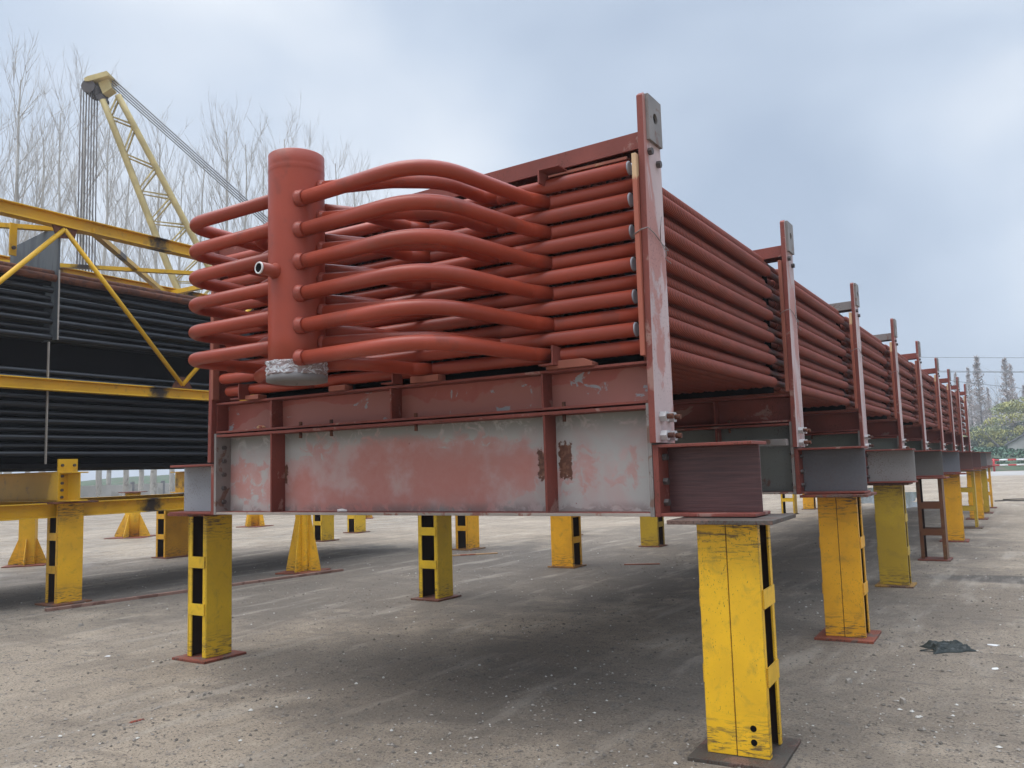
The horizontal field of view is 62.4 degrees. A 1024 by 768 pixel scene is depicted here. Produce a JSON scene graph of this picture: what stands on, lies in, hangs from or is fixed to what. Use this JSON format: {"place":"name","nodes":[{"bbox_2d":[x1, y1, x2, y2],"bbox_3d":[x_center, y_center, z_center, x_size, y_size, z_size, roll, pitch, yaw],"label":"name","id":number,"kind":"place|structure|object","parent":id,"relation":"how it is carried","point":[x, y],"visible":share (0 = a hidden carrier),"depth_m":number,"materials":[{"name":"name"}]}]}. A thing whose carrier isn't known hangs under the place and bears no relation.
{"place":"outdoors","nodes":[
{"label":"outdoors","id":0,"kind":"place"},
{"bbox_2d":[80,481,175,497],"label":"boundary wall","id":1,"kind":"structure","parent":0,"point":[114,490],"depth_m":66.85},
{"bbox_2d":[0,470,1023,767],"bbox_3d":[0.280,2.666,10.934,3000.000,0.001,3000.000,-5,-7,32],"label":"ground","id":2,"kind":"structure","parent":0,"point":[124,686],"depth_m":7.11,"materials":[{"name":"grey concrete"}]},
{"bbox_2d":[0,153,41,473],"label":"bare poplar","id":3,"kind":"object","parent":2,"relation":"on","point":[13,200],"visible":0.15,"depth_m":65.22,"materials":[{"name":"grey plant"}]},
{"bbox_2d":[1,519,45,567],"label":"support stand","id":4,"kind":"object","parent":2,"relation":"on","point":[27,551],"visible":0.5,"depth_m":16.19,"materials":[{"name":"yellow metal"}]},
{"bbox_2d":[0,62,48,255],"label":"bare poplar","id":5,"kind":"object","parent":2,"relation":"on","point":[5,165],"visible":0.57,"depth_m":44.22,"materials":[{"name":"grey plant"}]},
{"bbox_2d":[4,126,71,472],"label":"bare poplar","id":6,"kind":"object","parent":2,"relation":"on","point":[52,186],"visible":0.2,"depth_m":60.84,"materials":[{"name":"grey plant"}]},
{"bbox_2d":[0,23,77,473],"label":"bare poplar","id":7,"kind":"object","parent":2,"relation":"on","point":[16,196],"visible":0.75,"depth_m":40.99,"materials":[{"name":"grey plant"}]},
{"bbox_2d":[0,98,81,471],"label":"bare poplar","id":8,"kind":"object","parent":2,"relation":"on","point":[43,198],"visible":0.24,"depth_m":50.08,"materials":[{"name":"grey plant"}]},
{"bbox_2d":[9,67,119,471],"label":"bare poplar","id":9,"kind":"object","parent":2,"relation":"on","point":[59,192],"visible":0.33,"depth_m":56.39,"materials":[{"name":"grey plant"}]},
{"bbox_2d":[33,500,98,606],"bbox_3d":[-5.841,2.194,11.034,0.500,1.310,0.600,-5,-7,32],"label":"steel stool","id":10,"kind":"object","parent":2,"relation":"on","point":[64,562],"visible":0.96,"depth_m":10.95,"materials":[{"name":"yellow metal"}]},
{"bbox_2d":[0,198,253,520],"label":"black coil module","id":11,"kind":"object","parent":10,"relation":"on","point":[98,371],"visible":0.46,"depth_m":11.63,"materials":[{"name":"paint"}]},
{"bbox_2d":[0,91,152,496],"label":"bare poplar","id":12,"kind":"object","parent":2,"relation":"on","point":[99,472],"visible":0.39,"depth_m":53.56,"materials":[{"name":"grey plant"}]},
{"bbox_2d":[38,46,133,471],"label":"bare poplar","id":13,"kind":"object","parent":2,"relation":"on","point":[75,208],"visible":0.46,"depth_m":45.70,"materials":[{"name":"grey plant"}]},
{"bbox_2d":[74,173,138,484],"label":"bare poplar","id":14,"kind":"object","parent":2,"relation":"on","point":[108,478],"visible":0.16,"depth_m":69.86,"materials":[{"name":"grey plant"}]},
{"bbox_2d":[61,122,176,495],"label":"bare poplar","id":15,"kind":"object","parent":2,"relation":"on","point":[125,480],"visible":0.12,"depth_m":57.85,"materials":[{"name":"grey plant"}]},
{"bbox_2d":[104,491,155,538],"bbox_3d":[-10.573,3.633,23.542,1.060,1.257,1.060,-2,-6,2],"label":"support stand","id":16,"kind":"object","parent":2,"relation":"on","point":[132,525],"visible":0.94,"depth_m":23.40,"materials":[{"name":"yellow metal"}]},
{"bbox_2d":[98,157,176,494],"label":"bare poplar","id":17,"kind":"object","parent":2,"relation":"on","point":[141,481],"visible":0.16,"depth_m":65.25,"materials":[{"name":"grey plant"}]},
{"bbox_2d":[99,104,203,494],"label":"bare poplar","id":18,"kind":"object","parent":2,"relation":"on","point":[153,482],"visible":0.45,"depth_m":50.50,"materials":[{"name":"grey plant"}]},
{"bbox_2d":[120,153,205,493],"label":"bare poplar","id":19,"kind":"object","parent":2,"relation":"on","point":[171,482],"visible":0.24,"depth_m":62.28,"materials":[{"name":"grey plant"}]},
{"bbox_2d":[151,510,188,558],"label":"steel stool","id":20,"kind":"object","parent":2,"relation":"on","point":[172,534],"visible":0.59,"depth_m":17.00,"materials":[{"name":"yellow metal"}]},
{"bbox_2d":[76,71,267,293],"bbox_3d":[-9.968,-3.701,41.825,20.195,19.417,6.029,0,-6,-19],"label":"crawler crane","id":21,"kind":"object","parent":2,"relation":"on","point":[101,87],"visible":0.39,"depth_m":37.57,"materials":[{"name":"metal"}]},
{"bbox_2d":[45,569,343,611],"bbox_3d":[-4.221,2.888,12.017,0.075,0.036,4.526,-7,-8,40],"label":"flat steel bar","id":22,"kind":"object","parent":2,"relation":"on","point":[170,593],"visible":0.89,"depth_m":11.38,"materials":[{"name":"metal"}]},
{"bbox_2d":[141,138,256,293],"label":"bare poplar","id":23,"kind":"object","parent":2,"relation":"on","point":[199,212],"visible":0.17,"depth_m":58.03,"materials":[{"name":"grey plant"}]},
{"bbox_2d":[167,514,245,663],"bbox_3d":[-2.667,1.765,7.463,0.500,1.257,0.520,-5,-7,32],"label":"steel stool","id":24,"kind":"object","parent":2,"relation":"on","point":[209,639],"visible":0.87,"depth_m":7.39,"materials":[{"name":"yellow metal"}]},
{"bbox_2d":[181,91,261,291],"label":"bare poplar","id":25,"kind":"object","parent":2,"relation":"on","point":[227,178],"visible":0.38,"depth_m":50.47,"materials":[{"name":"grey plant"}]},
{"bbox_2d":[195,107,270,265],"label":"bare poplar","id":26,"kind":"object","parent":2,"relation":"on","point":[239,184],"visible":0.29,"depth_m":56.43,"materials":[{"name":"grey plant"}]},
{"bbox_2d":[228,139,271,228],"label":"bare poplar","id":27,"kind":"object","parent":2,"relation":"on","point":[258,155],"visible":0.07,"depth_m":65.08,"materials":[{"name":"grey plant"}]},
{"bbox_2d":[236,515,273,527],"bbox_3d":[-8.200,3.912,26.941,0.820,1.257,0.820,-4,-6,22],"label":"support stand","id":28,"kind":"object","parent":2,"relation":"on","point":[253,521],"visible":0.39,"depth_m":26.74,"materials":[{"name":"yellow metal"}]},
{"bbox_2d":[245,93,318,220],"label":"bare poplar","id":29,"kind":"object","parent":2,"relation":"on","point":[266,146],"visible":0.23,"depth_m":55.04,"materials":[{"name":"grey plant"}]},
{"bbox_2d":[275,515,330,574],"bbox_3d":[-3.411,2.434,13.808,0.660,1.257,0.660,-3,-6,12],"label":"support stand","id":30,"kind":"object","parent":2,"relation":"on","point":[303,557],"visible":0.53,"depth_m":13.72,"materials":[{"name":"yellow metal"}]},
{"bbox_2d":[290,117,358,206],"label":"bare poplar","id":31,"kind":"object","parent":2,"relation":"on","point":[311,139],"visible":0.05,"depth_m":59.25,"materials":[{"name":"grey plant"}]},
{"bbox_2d":[313,515,338,541],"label":"steel stool","id":32,"kind":"object","parent":2,"relation":"on","point":[323,527],"visible":0.42,"depth_m":20.14,"materials":[{"name":"yellow metal"}]},
{"bbox_2d":[323,131,380,206],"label":"bare poplar","id":33,"kind":"object","parent":2,"relation":"on","point":[340,164],"visible":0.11,"depth_m":58.56,"materials":[{"name":"grey plant"}]},
{"bbox_2d":[334,140,371,206],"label":"bare poplar","id":34,"kind":"object","parent":2,"relation":"on","point":[355,205],"visible":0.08,"depth_m":66.96,"materials":[{"name":"grey plant"}]},
{"bbox_2d":[343,515,369,532],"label":"steel stool","id":35,"kind":"object","parent":2,"relation":"on","point":[356,523],"visible":0.48,"depth_m":22.68,"materials":[{"name":"yellow metal"}]},
{"bbox_2d":[364,190,392,202],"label":"bare poplar","id":36,"kind":"object","parent":2,"relation":"on","point":[368,195],"visible":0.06,"depth_m":73.74,"materials":[{"name":"grey plant"}]},
{"bbox_2d":[411,515,460,601],"bbox_3d":[-0.956,2.027,10.521,0.500,1.257,0.550,-5,-7,32],"label":"steel stool","id":37,"kind":"object","parent":2,"relation":"on","point":[435,558],"visible":0.69,"depth_m":10.44,"materials":[{"name":"yellow metal"}]},
{"bbox_2d":[452,516,485,550],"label":"steel stool","id":38,"kind":"object","parent":2,"relation":"on","point":[467,532],"visible":0.56,"depth_m":16.90,"materials":[{"name":"yellow metal"}]},
{"bbox_2d":[452,552,497,555],"bbox_3d":[-0.852,3.171,15.689,1.204,0.020,0.060,0,-6,-16],"label":"timber offcut","id":39,"kind":"object","parent":2,"relation":"on","point":[475,554],"visible":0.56,"depth_m":15.72,"materials":[{"name":"beige wood"}]},
{"bbox_2d":[0,539,1023,767],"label":"loose stones","id":40,"kind":"object","parent":2,"relation":"on","point":[629,749],"visible":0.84,"depth_m":5.88,"materials":[{"name":"grey gravel"}]},
{"bbox_2d":[548,516,586,568],"bbox_3d":[0.861,2.279,13.503,0.550,1.257,0.500,-5,-7,32],"label":"steel stool","id":41,"kind":"object","parent":2,"relation":"on","point":[566,546],"visible":0.57,"depth_m":13.37,"materials":[{"name":"yellow metal"}]},
{"bbox_2d":[624,563,659,564],"bbox_3d":[2.056,2.854,13.384,0.559,0.015,0.030,-2,-6,5],"label":"timber offcut","id":42,"kind":"object","parent":2,"relation":"on","point":[643,564],"visible":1,"depth_m":13.37,"materials":[{"name":"brown wood"}]},
{"bbox_2d":[638,517,667,546],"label":"steel stool","id":43,"kind":"object","parent":2,"relation":"on","point":[652,531],"visible":0.43,"depth_m":16.35,"materials":[{"name":"yellow metal"}]},
{"bbox_2d":[667,514,800,767],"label":"steel stool","id":44,"kind":"object","parent":2,"relation":"on","point":[741,674],"visible":0.99,"depth_m":4.50,"materials":[{"name":"yellow metal"}]},
{"bbox_2d":[169,92,770,516],"bbox_3d":[-0.766,-0.339,6.070,4.965,2.531,0.357,-5,-7,32],"label":"transport frame","id":45,"kind":"object","parent":44,"relation":"on","point":[593,440],"visible":0.91,"depth_m":5.54,"materials":[{"name":"red metal"}]},
{"bbox_2d":[245,394,266,399],"bbox_3d":[-2.035,0.107,6.712,0.150,0.035,0.090,-5,-7,32],"label":"packing block","id":46,"kind":"object","parent":45,"relation":"on","point":[253,397],"depth_m":6.67,"materials":[{"name":"brown wood"}]},
{"bbox_2d":[329,385,352,391],"bbox_3d":[-1.264,0.033,6.234,0.160,0.040,0.090,-5,-7,32],"label":"packing block","id":47,"kind":"object","parent":45,"relation":"on","point":[339,388],"depth_m":6.19,"materials":[{"name":"brown wood"}]},
{"bbox_2d":[410,374,445,383],"bbox_3d":[-0.579,-0.033,5.808,0.240,0.045,0.090,-5,-7,32],"label":"packing block","id":48,"kind":"object","parent":45,"relation":"on","point":[427,378],"depth_m":5.76,"materials":[{"name":"brown wood"}]},
{"bbox_2d":[546,358,597,369],"bbox_3d":[0.370,-0.122,5.219,0.320,0.050,0.090,-5,-7,32],"label":"packing block","id":49,"kind":"object","parent":45,"relation":"on","point":[573,363],"depth_m":5.17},
{"bbox_2d":[188,148,966,435],"bbox_3d":[5.710,0.207,16.385,3.735,1.454,26.935,-5,-7,32],"label":"tube bundle","id":50,"kind":"object","parent":45,"relation":"on","point":[489,276],"visible":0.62,"depth_m":5.42,"materials":[{"name":"red metal"}]},
{"bbox_2d":[548,156,631,178],"bbox_3d":[0.457,-1.350,5.332,0.620,0.020,0.080,-5,-7,32],"label":"packing board","id":51,"kind":"object","parent":50,"relation":"on","point":[597,165],"visible":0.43,"depth_m":5.26,"materials":[{"name":"brown wood"}]},
{"bbox_2d":[781,494,798,513],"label":"steel stool","id":52,"kind":"object","parent":2,"relation":"on","point":[793,499],"visible":0.45,"depth_m":25.27,"materials":[{"name":"yellow metal"}]},
{"bbox_2d":[801,494,817,509],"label":"steel stool","id":53,"kind":"object","parent":2,"relation":"on","point":[809,503],"visible":0.3,"depth_m":27.51,"materials":[{"name":"yellow metal"}]},
{"bbox_2d":[800,492,880,643],"bbox_3d":[2.962,1.611,7.547,0.560,1.257,0.620,-5,-7,30],"label":"steel stool","id":54,"kind":"object","parent":2,"relation":"on","point":[843,566],"visible":0.98,"depth_m":7.42,"materials":[{"name":"yellow metal"}]},
{"bbox_2d":[671,220,870,493],"bbox_3d":[0.976,-0.107,8.840,4.965,2.531,0.357,-5,-7,32],"label":"transport frame","id":55,"kind":"object","parent":54,"relation":"on","point":[793,467],"visible":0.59,"depth_m":7.83,"materials":[{"name":"red metal"}]},
{"bbox_2d":[722,439,788,446],"bbox_3d":[2.214,0.548,7.775,0.630,0.060,0.080,-5,-7,32],"label":"steel bar","id":56,"kind":"object","parent":55,"relation":"attached to","point":[777,442],"visible":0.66,"depth_m":7.63,"materials":[{"name":"grey metal"}]},
{"bbox_2d":[845,678,852,683],"bbox_3d":[2.360,2.077,5.915,0.051,0.031,0.042,0,-6,-20],"label":"rock","id":57,"kind":"object","parent":2,"relation":"on","point":[848,680],"visible":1,"depth_m":5.90,"materials":[{"name":"stone"}]},
{"bbox_2d":[861,492,916,503],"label":"puddle","id":58,"kind":"object","parent":2,"relation":"on","point":[910,496],"visible":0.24,"depth_m":33.77,"materials":[{"name":"grey liquid"}]},
{"bbox_2d":[867,483,916,588],"bbox_3d":[4.720,1.859,10.483,0.500,1.257,0.500,-5,-7,31],"label":"steel stool","id":59,"kind":"object","parent":2,"relation":"on","point":[893,546],"visible":0.94,"depth_m":10.37,"materials":[{"name":"yellow metal"}]},
{"bbox_2d":[682,283,917,482],"bbox_3d":[2.766,0.132,11.685,4.965,2.531,0.357,-5,-7,32],"label":"transport frame","id":60,"kind":"object","parent":59,"relation":"on","point":[890,465],"visible":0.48,"depth_m":10.62,"materials":[{"name":"red metal"}]},
{"bbox_2d":[900,697,906,703],"bbox_3d":[2.496,2.020,5.392,0.033,0.031,0.048,2,-7,-29],"label":"rock","id":61,"kind":"object","parent":2,"relation":"on","point":[902,700],"visible":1,"depth_m":5.38,"materials":[{"name":"stone"}]},
{"bbox_2d":[906,502,916,507],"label":"puddle","id":62,"kind":"object","parent":2,"relation":"on","point":[910,504],"visible":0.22,"depth_m":28.57,"materials":[{"name":"grey liquid"}]},
{"bbox_2d":[916,476,952,561],"bbox_3d":[6.474,2.066,13.010,0.520,1.257,0.520,-5,-7,32],"label":"steel stool","id":63,"kind":"object","parent":2,"relation":"on","point":[922,505],"visible":0.98,"depth_m":12.90,"materials":[{"name":"brown metal"}]},
{"bbox_2d":[808,318,944,476],"bbox_3d":[4.535,0.367,14.497,4.965,2.531,0.357,-5,-7,32],"label":"transport frame","id":64,"kind":"object","parent":63,"relation":"on","point":[928,463],"visible":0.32,"depth_m":13.42,"materials":[{"name":"red metal"}]},
{"bbox_2d":[920,640,977,653],"bbox_3d":[3.513,2.125,6.855,0.437,0.063,0.330,-2,-6,2],"label":"crumpled cloth","id":65,"kind":"object","parent":2,"relation":"on","point":[943,646],"visible":1,"depth_m":6.79,"materials":[{"name":"grey fabric"}]},
{"bbox_2d":[939,473,969,541],"bbox_3d":[8.238,2.301,15.813,0.560,1.257,0.620,-5,-7,30],"label":"steel stool","id":66,"kind":"object","parent":2,"relation":"on","point":[954,509],"visible":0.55,"depth_m":15.66,"materials":[{"name":"yellow metal"}]},
{"bbox_2d":[887,341,960,472],"bbox_3d":[6.202,0.590,17.148,4.965,2.531,0.357,-5,-7,32],"label":"transport frame","id":67,"kind":"object","parent":66,"relation":"on","point":[951,461],"visible":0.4,"depth_m":16.06,"materials":[{"name":"red metal"}]},
{"bbox_2d":[952,372,964,423],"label":"dawn redwood","id":68,"kind":"object","parent":2,"relation":"on","point":[955,375],"visible":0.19,"depth_m":142.09,"materials":[{"name":"grey plant"}]},
{"bbox_2d":[965,368,977,429],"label":"dawn redwood","id":69,"kind":"object","parent":2,"relation":"on","point":[968,389],"visible":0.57,"depth_m":132.02,"materials":[{"name":"grey plant"}]},
{"bbox_2d":[960,470,983,528],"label":"steel stool","id":70,"kind":"object","parent":2,"relation":"on","point":[973,507],"visible":0.55,"depth_m":18.48,"materials":[{"name":"yellow metal"}]},
{"bbox_2d":[911,358,973,469],"bbox_3d":[7.987,0.828,19.985,4.965,2.531,0.357,-5,-7,32],"label":"transport frame","id":71,"kind":"object","parent":70,"relation":"on","point":[934,437],"visible":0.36,"depth_m":18.90,"materials":[{"name":"red metal"}]},
{"bbox_2d":[966,468,988,519],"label":"steel stool","id":72,"kind":"object","parent":2,"relation":"on","point":[980,502],"visible":0.82,"depth_m":21.06,"materials":[{"name":"yellow metal"}]},
{"bbox_2d":[938,369,981,467],"bbox_3d":[9.537,1.034,22.451,4.965,2.531,0.357,-5,-7,32],"label":"transport frame","id":73,"kind":"object","parent":72,"relation":"on","point":[949,439],"visible":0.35,"depth_m":21.36,"materials":[{"name":"red metal"}]},
{"bbox_2d":[967,356,992,442],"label":"dawn redwood","id":74,"kind":"object","parent":2,"relation":"on","point":[979,399],"visible":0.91,"depth_m":118.23,"materials":[{"name":"grey plant"}]},
{"bbox_2d":[980,467,993,513],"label":"steel stool","id":75,"kind":"object","parent":2,"relation":"on","point":[984,482],"visible":0.41,"depth_m":23.22,"materials":[{"name":"yellow metal"}]},
{"bbox_2d":[945,377,986,466],"bbox_3d":[10.918,1.218,24.646,4.965,2.531,0.357,-5,-7,32],"label":"transport frame","id":76,"kind":"object","parent":75,"relation":"on","point":[959,441],"visible":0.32,"depth_m":23.54,"materials":[{"name":"red metal"}]},
{"bbox_2d":[951,370,1023,438],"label":"wood","id":77,"kind":"object","parent":2,"relation":"on","point":[997,399],"visible":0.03,"depth_m":132.30,"materials":[{"name":"plant"}]},
{"bbox_2d":[986,387,993,427],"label":"dawn redwood","id":78,"kind":"object","parent":2,"relation":"on","point":[988,395],"visible":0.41,"depth_m":130.73,"materials":[{"name":"grey plant"}]},
{"bbox_2d":[987,466,996,507],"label":"steel stool","id":79,"kind":"object","parent":2,"relation":"on","point":[990,486],"visible":0.55,"depth_m":25.51,"materials":[{"name":"yellow metal"}]},
{"bbox_2d":[955,384,992,465],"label":"transport frame","id":80,"kind":"object","parent":79,"relation":"on","point":[966,441],"visible":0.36,"depth_m":25.86,"materials":[{"name":"red metal"}]},
{"bbox_2d":[963,397,1023,447],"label":"broadleaf tree","id":81,"kind":"object","parent":2,"relation":"on","point":[1014,407],"visible":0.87,"depth_m":106.90,"materials":[{"name":"green plant"}]},
{"bbox_2d":[971,425,1015,445],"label":"broadleaf tree","id":82,"kind":"object","parent":2,"relation":"on","point":[1002,437],"visible":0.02,"depth_m":117.47,"materials":[{"name":"green plant"}]},
{"bbox_2d":[969,423,1019,446],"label":"broadleaf tree","id":83,"kind":"object","parent":2,"relation":"on","point":[973,442],"visible":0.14,"depth_m":114.35,"materials":[{"name":"green plant"}]},
{"bbox_2d":[986,418,1023,444],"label":"broadleaf tree","id":84,"kind":"object","parent":2,"relation":"on","point":[1019,423],"visible":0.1,"depth_m":118.22,"materials":[{"name":"green plant"}]},
{"bbox_2d":[992,459,1023,470],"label":"roadside barrier","id":85,"kind":"object","parent":2,"relation":"on","point":[994,460],"visible":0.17,"depth_m":86.05,"materials":[{"name":"metal"}]},
{"bbox_2d":[996,358,1023,435],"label":"dawn redwood","id":86,"kind":"object","parent":2,"relation":"on","point":[1006,391],"visible":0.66,"depth_m":116.63,"materials":[{"name":"grey plant"}]},
{"bbox_2d":[1009,364,1019,419],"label":"dawn redwood","id":87,"kind":"object","parent":2,"relation":"on","point":[1011,378],"visible":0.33,"depth_m":129.39,"materials":[{"name":"grey plant"}]},
{"bbox_2d":[0,0,1023,480],"label":"sky","id":88,"kind":"structure","parent":0,"point":[888,135],"materials":[{"name":"grey"}]},
{"bbox_2d":[81,451,1023,485],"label":"field bank","id":89,"kind":"structure","parent":0,"point":[135,479],"depth_m":146.56,"materials":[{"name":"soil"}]},
{"bbox_2d":[971,446,1023,463],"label":"cabbage rows","id":90,"kind":"object","parent":89,"relation":"on","point":[998,450],"visible":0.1,"depth_m":97.68,"materials":[{"name":"green plant"}]},
{"bbox_2d":[1004,433,1023,449],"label":"building","id":91,"kind":"structure","parent":89,"relation":"on","point":[1017,443],"depth_m":101.40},
{"bbox_2d":[922,357,1023,357],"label":"power line","id":92,"kind":"object","parent":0,"point":[972,357],"visible":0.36,"depth_m":111.42,"materials":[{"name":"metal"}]},
{"bbox_2d":[951,380,1023,388],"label":"power line","id":93,"kind":"object","parent":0,"point":[992,385],"visible":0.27,"depth_m":101.56,"materials":[{"name":"metal"}]},
{"bbox_2d":[960,471,1023,475],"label":"road","id":94,"kind":"structure","parent":0,"point":[999,473],"depth_m":75.24,"materials":[{"name":"concrete"}]},
{"bbox_2d":[972,371,1023,371],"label":"power line","id":95,"kind":"object","parent":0,"point":[997,371],"visible":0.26,"depth_m":101.43,"materials":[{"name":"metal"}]},
{"bbox_2d":[976,372,1023,372],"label":"power line","id":96,"kind":"object","parent":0,"point":[999,372],"visible":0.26,"depth_m":102.17,"materials":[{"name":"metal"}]},
{"bbox_2d":[995,499,1023,500],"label":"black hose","id":97,"kind":"object","parent":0,"point":[1009,500],"visible":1,"depth_m":28.90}
]}

